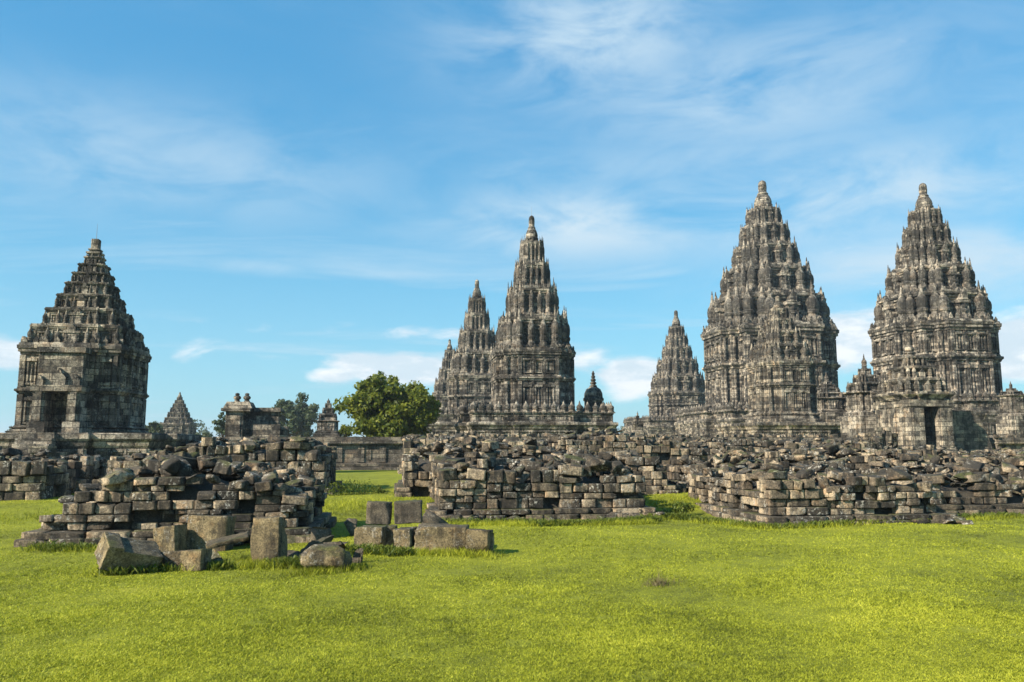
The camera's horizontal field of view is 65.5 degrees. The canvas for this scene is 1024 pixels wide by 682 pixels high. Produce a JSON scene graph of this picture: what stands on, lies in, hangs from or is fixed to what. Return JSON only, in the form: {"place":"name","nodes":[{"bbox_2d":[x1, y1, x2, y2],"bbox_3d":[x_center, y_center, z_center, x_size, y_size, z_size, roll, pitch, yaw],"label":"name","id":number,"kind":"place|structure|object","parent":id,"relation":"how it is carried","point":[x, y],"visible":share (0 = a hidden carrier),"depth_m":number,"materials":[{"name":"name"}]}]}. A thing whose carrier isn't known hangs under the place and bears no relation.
{"place":"outdoors","nodes":[
{"label":"outdoors","id":0,"kind":"place"},
{"bbox_2d":[432,339,452,414],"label":"spired temple","id":1,"kind":"structure","parent":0,"point":[439,393],"depth_m":166.07,"materials":[{"name":"stone"}]},
{"bbox_2d":[426,280,495,435],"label":"spired temple","id":2,"kind":"structure","parent":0,"point":[468,378],"depth_m":116.13,"materials":[{"name":"stone"}]},
{"bbox_2d":[0,470,1023,681],"bbox_3d":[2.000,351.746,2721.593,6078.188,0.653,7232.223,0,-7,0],"label":"ground","id":3,"kind":"structure","parent":0,"point":[384,478],"depth_m":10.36,"materials":[{"name":"plant"}]},
{"bbox_2d":[0,447,106,500],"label":"ruined shrine","id":4,"kind":"object","parent":3,"relation":"on","point":[25,477],"visible":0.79,"depth_m":23.58,"materials":[{"name":"stone"}]},
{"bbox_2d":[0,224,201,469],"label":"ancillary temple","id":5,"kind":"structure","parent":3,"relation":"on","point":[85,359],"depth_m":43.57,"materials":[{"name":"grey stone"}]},
{"bbox_2d":[94,531,163,573],"bbox_3d":[-5.607,3.127,11.676,0.803,0.370,0.527,23,1,-37],"label":"stone block","id":6,"kind":"object","parent":3,"relation":"on","point":[114,549],"depth_m":11.50,"materials":[{"name":"stone"}]},
{"bbox_2d":[145,421,165,433],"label":"distant tree","id":7,"kind":"object","parent":3,"relation":"on","point":[154,427],"visible":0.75,"depth_m":148.37,"materials":[{"name":"green plant"}]},
{"bbox_2d":[153,524,187,551],"bbox_3d":[-6.145,3.578,14.367,0.443,0.495,0.443,-10,-13,10],"label":"stone block","id":8,"kind":"object","parent":3,"relation":"on","point":[170,538],"depth_m":14.19,"materials":[{"name":"stone"}]},
{"bbox_2d":[14,456,336,546],"bbox_3d":[-6.676,3.347,16.961,5.528,1.796,3.965,1,-7,-8],"label":"ruined shrine","id":9,"kind":"object","parent":3,"relation":"on","point":[126,502],"visible":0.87,"depth_m":15.42,"materials":[{"name":"stone"}]},
{"bbox_2d":[147,459,160,472],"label":"stone block","id":10,"kind":"object","parent":9,"relation":"on","point":[154,465],"depth_m":16.94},
{"bbox_2d":[161,457,180,472],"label":"stone block","id":11,"kind":"object","parent":9,"relation":"on","point":[172,464],"depth_m":15.66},
{"bbox_2d":[173,451,192,457],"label":"stone block","id":12,"kind":"structure","parent":9,"relation":"on","point":[184,454],"depth_m":17.25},
{"bbox_2d":[176,458,190,476],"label":"stone block","id":13,"kind":"object","parent":9,"relation":"on","point":[184,468],"depth_m":15.83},
{"bbox_2d":[169,455,197,469],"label":"stone block","id":14,"kind":"object","parent":9,"relation":"on","point":[193,462],"depth_m":17.11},
{"bbox_2d":[198,455,231,470],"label":"stone block","id":15,"kind":"object","parent":9,"relation":"on","point":[204,464],"depth_m":16.56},
{"bbox_2d":[213,459,231,475],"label":"stone block","id":16,"kind":"object","parent":9,"relation":"on","point":[223,467],"depth_m":15.84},
{"bbox_2d":[278,472,289,480],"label":"stone block","id":17,"kind":"object","parent":9,"relation":"on","point":[285,476],"depth_m":17.07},
{"bbox_2d":[296,466,312,476],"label":"stone block","id":18,"kind":"object","parent":9,"relation":"on","point":[304,471],"depth_m":18.12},
{"bbox_2d":[160,392,196,433],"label":"ancillary temple","id":19,"kind":"structure","parent":3,"relation":"on","point":[178,419],"depth_m":186.99,"materials":[{"name":"stone"}]},
{"bbox_2d":[160,548,212,570],"bbox_3d":[-4.924,3.315,11.982,0.696,0.334,0.359,-6,-14,5],"label":"stone block","id":20,"kind":"object","parent":3,"relation":"on","point":[197,558],"depth_m":11.83,"materials":[{"name":"stone"}]},
{"bbox_2d":[195,431,212,439],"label":"distant tree","id":21,"kind":"object","parent":3,"relation":"on","point":[206,434],"visible":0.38,"depth_m":168.21,"materials":[{"name":"green plant"}]},
{"bbox_2d":[186,515,235,550],"bbox_3d":[-5.562,3.567,14.707,0.754,0.694,0.402,0,-12,4],"label":"stone block","id":22,"kind":"object","parent":3,"relation":"on","point":[202,530],"depth_m":14.54,"materials":[{"name":"stone"}]},
{"bbox_2d":[211,549,223,567],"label":"stone block","id":23,"kind":"object","parent":3,"relation":"on","point":[215,556],"depth_m":12.30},
{"bbox_2d":[205,531,248,548],"bbox_3d":[-4.627,3.244,12.965,0.663,0.090,0.435,-10,1,-18],"label":"stone slab","id":24,"kind":"object","parent":23,"relation":"on","point":[227,540],"depth_m":12.84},
{"bbox_2d":[211,412,225,436],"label":"distant tree","id":25,"kind":"object","parent":3,"relation":"on","point":[221,424],"visible":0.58,"depth_m":118.93,"materials":[{"name":"green plant"}]},
{"bbox_2d":[107,435,344,494],"bbox_3d":[-9.302,4.162,26.533,7.062,2.077,5.078,1,-7,-8],"label":"ruined shrine","id":26,"kind":"object","parent":3,"relation":"on","point":[318,458],"visible":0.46,"depth_m":24.73,"materials":[{"name":"stone"}]},
{"bbox_2d":[267,433,286,441],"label":"stone block","id":27,"kind":"object","parent":26,"relation":"on","point":[276,438],"depth_m":26.13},
{"bbox_2d":[250,516,287,561],"bbox_3d":[-3.884,3.220,12.754,0.500,0.810,0.362,-3,-10,8],"label":"stone block","id":28,"kind":"object","parent":3,"relation":"on","point":[269,537],"visible":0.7,"depth_m":12.61,"materials":[{"name":"stone"}]},
{"bbox_2d":[287,534,295,543],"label":"broken stone","id":29,"kind":"object","parent":3,"relation":"on","point":[291,538],"visible":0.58,"depth_m":15.30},
{"bbox_2d":[287,550,299,557],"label":"broken stone","id":30,"kind":"object","parent":3,"relation":"on","point":[291,553],"visible":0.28,"depth_m":13.19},
{"bbox_2d":[272,392,319,436],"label":"distant tree","id":31,"kind":"object","parent":3,"relation":"on","point":[301,415],"visible":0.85,"depth_m":167.26,"materials":[{"name":"green plant"}]},
{"bbox_2d":[298,540,317,556],"bbox_3d":[-3.329,3.475,13.153,0.302,0.388,0.235,9,-5,12],"label":"broken stone","id":32,"kind":"object","parent":3,"relation":"on","point":[309,544],"visible":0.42,"depth_m":13.17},
{"bbox_2d":[6,419,623,436],"bbox_3d":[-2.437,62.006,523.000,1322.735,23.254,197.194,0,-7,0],"label":"distant woods","id":33,"kind":"object","parent":3,"relation":"on","point":[202,427],"visible":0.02,"depth_m":505.52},
{"bbox_2d":[310,527,331,540],"bbox_3d":[-3.632,3.686,14.935,0.300,0.434,0.527,-3,-8,23],"label":"broken stone","id":34,"kind":"object","parent":3,"relation":"on","point":[317,533],"visible":0.55,"depth_m":14.86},
{"bbox_2d":[300,544,351,569],"bbox_3d":[-2.812,3.306,12.050,0.780,0.466,0.553,1,-7,-8],"label":"boulder","id":35,"kind":"object","parent":3,"relation":"on","point":[323,556],"visible":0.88,"depth_m":11.84,"materials":[{"name":"stone"}]},
{"bbox_2d":[317,535,334,543],"bbox_3d":[-3.082,3.464,13.255,0.327,0.407,0.257,-8,5,-22],"label":"broken stone","id":36,"kind":"object","parent":3,"relation":"on","point":[326,539],"visible":0.41,"depth_m":13.23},
{"bbox_2d":[323,541,345,548],"bbox_3d":[-2.812,3.266,12.698,0.348,0.146,0.253,-12,-19,14],"label":"broken stone","id":37,"kind":"object","parent":3,"relation":"on","point":[340,544],"visible":0.44,"depth_m":12.60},
{"bbox_2d":[344,518,357,535],"bbox_3d":[-3.317,3.875,16.469,0.322,0.427,0.199,-4,-8,30],"label":"broken stone","id":38,"kind":"object","parent":3,"relation":"on","point":[350,524],"visible":0.83,"depth_m":16.41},
{"bbox_2d":[324,476,381,495],"bbox_3d":[-5.310,4.577,24.484,2.532,0.870,0.976,2,-8,-17],"label":"shrub","id":39,"kind":"object","parent":3,"relation":"on","point":[340,490],"visible":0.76,"depth_m":24.51,"materials":[{"name":"green plant"}]},
{"bbox_2d":[352,548,362,562],"bbox_3d":[-2.472,3.460,12.710,0.198,0.305,0.102,2,-8,-17],"label":"broken stone","id":40,"kind":"object","parent":3,"relation":"on","point":[357,554],"visible":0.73,"depth_m":12.72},
{"bbox_2d":[354,525,387,545],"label":"stone block","id":41,"kind":"object","parent":3,"relation":"on","point":[369,534],"depth_m":14.19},
{"bbox_2d":[371,484,388,493],"bbox_3d":[-4.241,4.743,25.303,0.541,0.393,0.549,4,-8,-27],"label":"shrub","id":42,"kind":"object","parent":3,"relation":"on","point":[382,490],"visible":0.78,"depth_m":25.25,"materials":[{"name":"green plant"}]},
{"bbox_2d":[386,524,396,545],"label":"stone block","id":43,"kind":"object","parent":3,"relation":"on","point":[389,534],"depth_m":14.40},
{"bbox_2d":[366,501,391,524],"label":"stone block","id":44,"kind":"object","parent":43,"relation":"on","point":[378,512],"depth_m":14.93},
{"bbox_2d":[394,499,422,523],"bbox_3d":[-1.965,3.240,15.126,0.528,0.417,0.423,-1,-6,-4],"label":"stone block","id":45,"kind":"object","parent":43,"relation":"on","point":[407,511],"depth_m":14.93,"materials":[{"name":"stone"}]},
{"bbox_2d":[393,526,416,548],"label":"stone block","id":46,"kind":"object","parent":3,"relation":"on","point":[403,536],"depth_m":13.85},
{"bbox_2d":[414,523,468,550],"bbox_3d":[-1.234,3.506,14.043,0.937,0.527,0.453,1,-6,3],"label":"stone block","id":47,"kind":"object","parent":3,"relation":"on","point":[432,535],"depth_m":13.84,"materials":[{"name":"stone"}]},
{"bbox_2d":[422,509,447,523],"bbox_3d":[-1.633,3.807,16.683,0.564,0.347,0.273,34,-20,1],"label":"stone slab","id":48,"kind":"object","parent":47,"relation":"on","point":[430,517],"depth_m":16.63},
{"bbox_2d":[397,434,532,473],"bbox_3d":[-2.122,5.652,39.657,7.070,1.975,5.656,1,-7,-8],"label":"ruined shrine","id":49,"kind":"object","parent":3,"relation":"on","point":[411,443],"visible":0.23,"depth_m":37.51,"materials":[{"name":"stone"}]},
{"bbox_2d":[465,528,493,552],"bbox_3d":[-0.551,3.477,13.700,0.408,0.479,0.375,1,-9,16],"label":"stone block","id":50,"kind":"object","parent":3,"relation":"on","point":[479,539],"depth_m":13.56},
{"bbox_2d":[505,439,557,455],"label":"ruined shrine","id":51,"kind":"object","parent":3,"relation":"on","point":[512,443],"visible":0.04,"depth_m":35.69,"materials":[{"name":"stone"}]},
{"bbox_2d":[394,439,679,496],"bbox_3d":[0.469,4.282,27.140,8.869,1.899,5.852,1,-7,-8],"label":"ruined shrine","id":52,"kind":"object","parent":3,"relation":"on","point":[417,478],"visible":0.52,"depth_m":25.00,"materials":[{"name":"stone"}]},
{"bbox_2d":[431,441,443,451],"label":"stone block","id":53,"kind":"object","parent":52,"relation":"on","point":[440,447],"depth_m":25.13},
{"bbox_2d":[464,437,476,445],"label":"stone block","id":54,"kind":"object","parent":52,"relation":"on","point":[470,440],"depth_m":25.25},
{"bbox_2d":[598,452,613,459],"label":"stone block","id":55,"kind":"object","parent":52,"relation":"on","point":[605,455],"depth_m":25.62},
{"bbox_2d":[425,452,655,519],"bbox_3d":[0.448,4.089,22.663,5.927,1.768,5.853,1,-7,-8],"label":"ruined shrine","id":56,"kind":"object","parent":3,"relation":"on","point":[574,491],"visible":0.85,"depth_m":20.16,"materials":[{"name":"stone"}]},
{"bbox_2d":[445,458,464,463],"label":"stone block","id":57,"kind":"object","parent":56,"relation":"on","point":[453,460],"depth_m":20.99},
{"bbox_2d":[486,457,495,468],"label":"stone block","id":58,"kind":"object","parent":56,"relation":"on","point":[491,462],"depth_m":20.18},
{"bbox_2d":[490,458,506,468],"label":"stone block","id":59,"kind":"object","parent":56,"relation":"on","point":[500,461],"depth_m":22.12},
{"bbox_2d":[515,465,524,476],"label":"stone block","id":60,"kind":"object","parent":56,"relation":"on","point":[519,470],"depth_m":20.27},
{"bbox_2d":[519,460,543,470],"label":"stone block","id":61,"kind":"object","parent":56,"relation":"on","point":[529,465],"depth_m":21.90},
{"bbox_2d":[563,454,585,464],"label":"stone block","id":62,"kind":"object","parent":56,"relation":"on","point":[567,457],"depth_m":21.62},
{"bbox_2d":[589,458,606,471],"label":"stone block","id":63,"kind":"object","parent":56,"relation":"on","point":[595,463],"depth_m":20.41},
{"bbox_2d":[586,456,611,467],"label":"stone block","id":64,"kind":"object","parent":56,"relation":"on","point":[606,464],"depth_m":20.46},
{"bbox_2d":[607,461,622,473],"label":"stone block","id":65,"kind":"object","parent":56,"relation":"on","point":[616,467],"depth_m":20.50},
{"bbox_2d":[545,432,602,454],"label":"ruined shrine","id":66,"kind":"object","parent":3,"relation":"on","point":[563,441],"visible":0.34,"depth_m":35.21,"materials":[{"name":"stone"}]},
{"bbox_2d":[582,427,709,465],"bbox_3d":[6.040,5.197,37.733,5.673,2.326,5.666,1,-7,-8],"label":"ruined shrine","id":67,"kind":"object","parent":3,"relation":"on","point":[664,450],"visible":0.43,"depth_m":35.42,"materials":[{"name":"stone"}]},
{"bbox_2d":[638,565,685,587],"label":"dead grass","id":68,"kind":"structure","parent":3,"relation":"on","point":[657,583],"depth_m":10.94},
{"bbox_2d":[656,500,694,513],"bbox_3d":[4.244,4.493,21.099,1.341,0.563,0.871,0,-7,0],"label":"shrub","id":69,"kind":"object","parent":3,"relation":"on","point":[682,507],"visible":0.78,"depth_m":20.99,"materials":[{"name":"green plant"}]},
{"bbox_2d":[668,481,689,492],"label":"ruined shrine","id":70,"kind":"object","parent":3,"relation":"on","point":[682,487],"visible":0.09,"depth_m":25.57,"materials":[{"name":"stone"}]},
{"bbox_2d":[684,436,839,461],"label":"ruined shrine","id":71,"kind":"object","parent":3,"relation":"on","point":[747,445],"visible":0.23,"depth_m":42.82,"materials":[{"name":"stone"}]},
{"bbox_2d":[663,441,930,491],"bbox_3d":[9.460,4.310,27.168,7.863,1.788,6.074,1,-7,-8],"label":"ruined shrine","id":72,"kind":"object","parent":3,"relation":"on","point":[682,468],"visible":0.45,"depth_m":25.36,"materials":[{"name":"stone"}]},
{"bbox_2d":[782,455,793,462],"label":"stone block","id":73,"kind":"object","parent":72,"relation":"on","point":[790,458],"depth_m":24.29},
{"bbox_2d":[824,443,838,453],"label":"stone block","id":74,"kind":"object","parent":72,"relation":"on","point":[829,448],"depth_m":25.43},
{"bbox_2d":[840,448,854,454],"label":"stone block","id":75,"kind":"object","parent":72,"relation":"on","point":[845,451],"depth_m":25.00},
{"bbox_2d":[688,460,957,525],"bbox_3d":[7.816,4.053,21.424,5.013,1.599,5.966,1,-7,-8],"label":"ruined shrine","id":76,"kind":"object","parent":3,"relation":"on","point":[753,492],"visible":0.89,"depth_m":18.98,"materials":[{"name":"stone"}]},
{"bbox_2d":[766,463,782,471],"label":"stone block","id":77,"kind":"object","parent":76,"relation":"on","point":[769,466],"depth_m":19.66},
{"bbox_2d":[795,469,814,479],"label":"stone block","id":78,"kind":"object","parent":76,"relation":"on","point":[803,474],"depth_m":20.45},
{"bbox_2d":[803,463,824,471],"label":"stone block","id":79,"kind":"object","parent":76,"relation":"on","point":[816,467],"depth_m":20.92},
{"bbox_2d":[818,478,830,489],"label":"stone block","id":80,"kind":"structure","parent":76,"relation":"on","point":[823,483],"depth_m":18.86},
{"bbox_2d":[825,468,842,473],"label":"stone block","id":81,"kind":"object","parent":76,"relation":"on","point":[827,470],"depth_m":20.49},
{"bbox_2d":[885,468,911,480],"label":"stone block","id":82,"kind":"object","parent":76,"relation":"on","point":[893,474],"depth_m":19.09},
{"bbox_2d":[793,437,968,456],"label":"ruined shrine","id":83,"kind":"object","parent":3,"relation":"on","point":[929,449],"visible":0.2,"depth_m":48.34,"materials":[{"name":"stone"}]},
{"bbox_2d":[911,518,930,523],"bbox_3d":[9.441,4.163,18.383,0.372,0.189,0.248,-11,-8,-19],"label":"broken stone","id":84,"kind":"object","parent":3,"relation":"on","point":[921,520],"visible":0.86,"depth_m":18.28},
{"bbox_2d":[824,454,1023,514],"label":"ruined shrine","id":85,"kind":"object","parent":3,"relation":"on","point":[969,492],"visible":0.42,"depth_m":21.66,"materials":[{"name":"stone"}]},
{"bbox_2d":[925,463,936,473],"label":"stone block","id":86,"kind":"object","parent":85,"relation":"on","point":[930,468],"depth_m":23.77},
{"bbox_2d":[925,454,939,463],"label":"stone block","id":87,"kind":"object","parent":85,"relation":"on","point":[934,459],"depth_m":25.18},
{"bbox_2d":[962,459,983,471],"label":"stone block","id":88,"kind":"object","parent":85,"relation":"on","point":[973,466],"depth_m":23.32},
{"bbox_2d":[987,474,1002,483],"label":"stone block","id":89,"kind":"structure","parent":85,"relation":"on","point":[998,477],"depth_m":22.25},
{"bbox_2d":[1014,470,1023,477],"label":"stone block","id":90,"kind":"structure","parent":85,"relation":"on","point":[1018,474],"depth_m":23.15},
{"bbox_2d":[943,518,954,523],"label":"broken stone","id":91,"kind":"object","parent":3,"relation":"on","point":[949,520],"visible":0.92,"depth_m":18.54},
{"bbox_2d":[893,449,1023,481],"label":"ruined shrine","id":92,"kind":"object","parent":3,"relation":"on","point":[991,460],"visible":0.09,"depth_m":25.53,"materials":[{"name":"stone"}]},
{"bbox_2d":[952,516,965,523],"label":"broken stone","id":93,"kind":"object","parent":3,"relation":"on","point":[958,519],"visible":0.62,"depth_m":18.72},
{"bbox_2d":[961,520,973,524],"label":"broken stone","id":94,"kind":"object","parent":3,"relation":"on","point":[965,522],"visible":0.83,"depth_m":18.36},
{"bbox_2d":[942,448,1023,456],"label":"ruined shrine","id":95,"kind":"object","parent":3,"relation":"on","point":[993,453],"visible":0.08,"depth_m":49.78,"materials":[{"name":"stone"}]},
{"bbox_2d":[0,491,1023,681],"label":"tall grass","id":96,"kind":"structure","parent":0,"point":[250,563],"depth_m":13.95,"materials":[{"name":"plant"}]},
{"bbox_2d":[0,0,1023,441],"label":"sky","id":97,"kind":"structure","parent":0,"point":[285,198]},
{"bbox_2d":[454,210,617,436],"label":"spired temple","id":98,"kind":"structure","parent":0,"point":[532,356],"depth_m":72.98,"materials":[{"name":"grey stone"}]},
{"bbox_2d":[583,371,603,411],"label":"shrine","id":99,"kind":"object","parent":98,"relation":"on","point":[593,393],"visible":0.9,"depth_m":83.75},
{"bbox_2d":[622,310,705,436],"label":"temple","id":100,"kind":"structure","parent":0,"point":[678,380],"depth_m":186.10,"materials":[{"name":"stone"}]},
{"bbox_2d":[674,180,840,436],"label":"temple","id":101,"kind":"structure","parent":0,"point":[767,268],"depth_m":131.80,"materials":[{"name":"stone"}]},
{"bbox_2d":[843,183,1017,437],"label":"temple","id":102,"kind":"structure","parent":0,"point":[934,304],"depth_m":95.54,"materials":[{"name":"stone"}]},
{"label":"courtyard ground","id":103,"kind":"structure","parent":0,"visible":0},
{"bbox_2d":[221,393,288,436],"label":"gate stub","id":104,"kind":"object","parent":103,"relation":"on","point":[246,418],"visible":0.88,"depth_m":59.03,"materials":[{"name":"stone"}]},
{"bbox_2d":[313,398,340,436],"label":"corner shrine","id":105,"kind":"object","parent":103,"relation":"on","point":[327,421],"visible":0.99,"depth_m":59.52,"materials":[{"name":"stone"}]},
{"bbox_2d":[338,424,351,436],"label":"distant tree","id":106,"kind":"object","parent":103,"relation":"on","point":[343,431],"visible":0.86,"depth_m":79.33,"materials":[{"name":"green plant"}]},
{"bbox_2d":[332,371,442,436],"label":"broadleaf tree","id":107,"kind":"object","parent":103,"relation":"on","point":[376,405],"visible":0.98,"depth_m":71.42,"materials":[{"name":"green plant"}]},
{"bbox_2d":[223,433,1023,469],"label":"courtyard wall","id":108,"kind":"structure","parent":103,"relation":"on","point":[369,453],"depth_m":57.55,"materials":[{"name":"stone"}]},
{"bbox_2d":[631,411,644,434],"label":"shrine","id":109,"kind":"object","parent":103,"relation":"on","point":[637,424],"visible":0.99,"depth_m":94.99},
{"bbox_2d":[715,296,840,436],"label":"side shrine","id":110,"kind":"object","parent":103,"relation":"on","point":[780,367],"visible":0.93,"depth_m":79.56,"materials":[{"name":"stone"}]},
{"bbox_2d":[817,373,846,422],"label":"shrine","id":111,"kind":"object","parent":103,"relation":"on","point":[830,398],"visible":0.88,"depth_m":98.16,"materials":[{"name":"stone"}]},
{"bbox_2d":[840,354,877,436],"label":"shrine","id":112,"kind":"object","parent":103,"relation":"on","point":[859,416],"visible":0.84,"depth_m":68.97,"materials":[{"name":"stone"}]},
{"bbox_2d":[869,391,877,410],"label":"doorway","id":113,"kind":"structure","parent":112,"relation":"in","point":[872,392],"depth_m":68.32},
{"bbox_2d":[858,427,896,447],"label":"flanking wall","id":114,"kind":"structure","parent":103,"relation":"on","point":[887,435],"depth_m":62.50,"materials":[{"name":"stone"}]},
{"bbox_2d":[870,339,957,450],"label":"gateway","id":115,"kind":"object","parent":103,"relation":"on","point":[913,404],"visible":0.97,"depth_m":62.22,"materials":[{"name":"stone"}]},
{"bbox_2d":[873,399,957,450],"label":"door body","id":116,"kind":"structure","parent":115,"relation":"in","point":[915,422],"depth_m":61.73,"materials":[{"name":"stone"}]},
{"bbox_2d":[952,410,992,451],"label":"flanking wall","id":117,"kind":"structure","parent":103,"relation":"on","point":[970,433],"depth_m":64.00,"materials":[{"name":"stone"}]},
{"bbox_2d":[995,381,1023,436],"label":"shrine","id":118,"kind":"object","parent":103,"relation":"on","point":[1009,418],"visible":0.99,"depth_m":77.03,"materials":[{"name":"stone"}]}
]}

